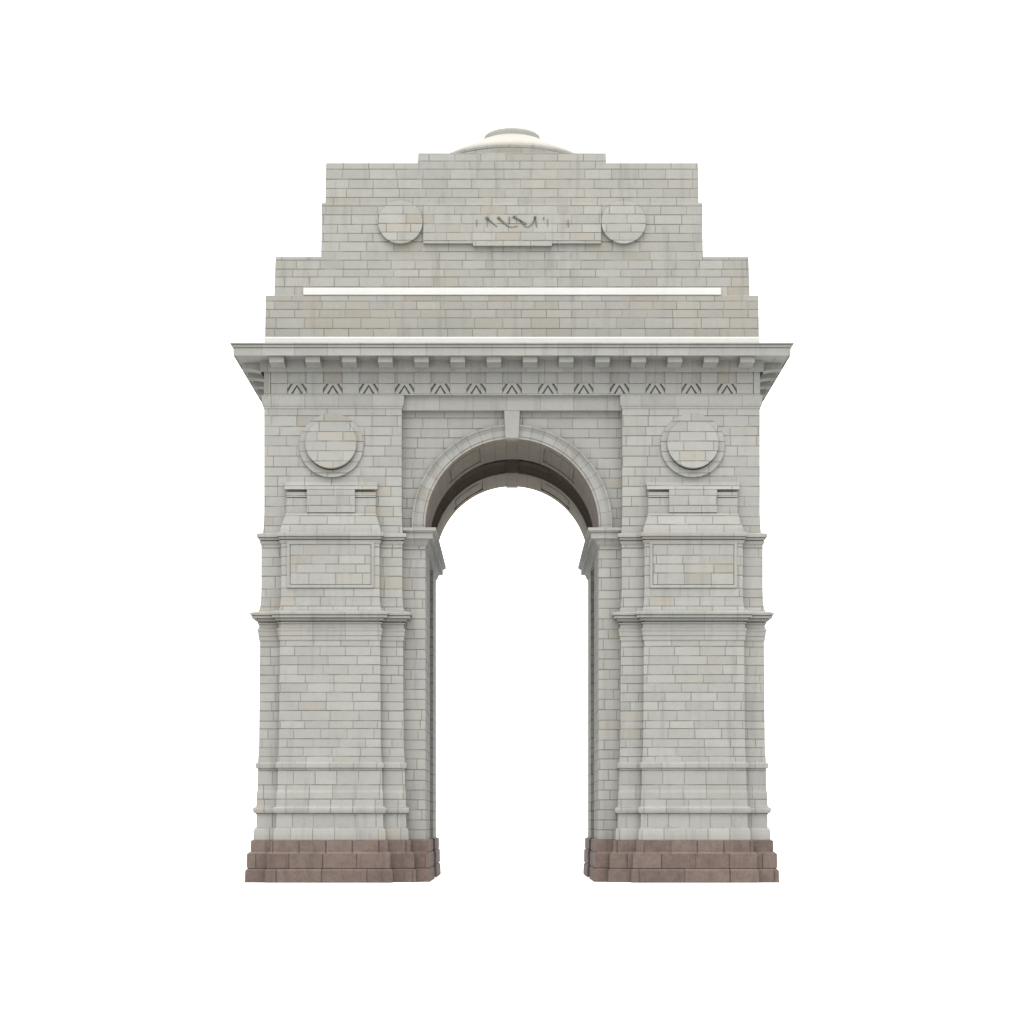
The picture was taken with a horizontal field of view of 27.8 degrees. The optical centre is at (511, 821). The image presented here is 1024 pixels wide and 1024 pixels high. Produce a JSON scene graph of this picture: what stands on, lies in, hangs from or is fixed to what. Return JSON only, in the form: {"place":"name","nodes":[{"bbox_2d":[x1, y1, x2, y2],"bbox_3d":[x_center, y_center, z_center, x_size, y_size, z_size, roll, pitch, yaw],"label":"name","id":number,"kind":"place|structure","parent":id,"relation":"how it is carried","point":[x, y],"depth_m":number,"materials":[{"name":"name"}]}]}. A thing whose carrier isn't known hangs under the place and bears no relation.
{"place":"outdoors","nodes":[
{"label":"outdoors","id":0,"kind":"place"},
{"bbox_2d":[0,824,1023,1023],"bbox_3d":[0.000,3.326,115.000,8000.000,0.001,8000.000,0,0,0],"label":"ground","id":1,"kind":"structure","parent":0,"point":[187,924],"depth_m":60.55,"materials":[{"name":"white"}]},
{"bbox_2d":[230,127,793,882],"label":"memorial arch","id":2,"kind":"structure","parent":1,"relation":"on","point":[574,335],"depth_m":114.33,"materials":[{"name":"stone"}]},
{"bbox_2d":[394,873,629,882],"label":"pavement","id":3,"kind":"structure","parent":1,"relation":"on","point":[511,878],"depth_m":121.53,"materials":[{"name":"white stone"}]},
{"bbox_2d":[0,0,1023,823],"label":"sky","id":4,"kind":"structure","parent":0,"point":[865,158],"materials":[{"name":"white"}]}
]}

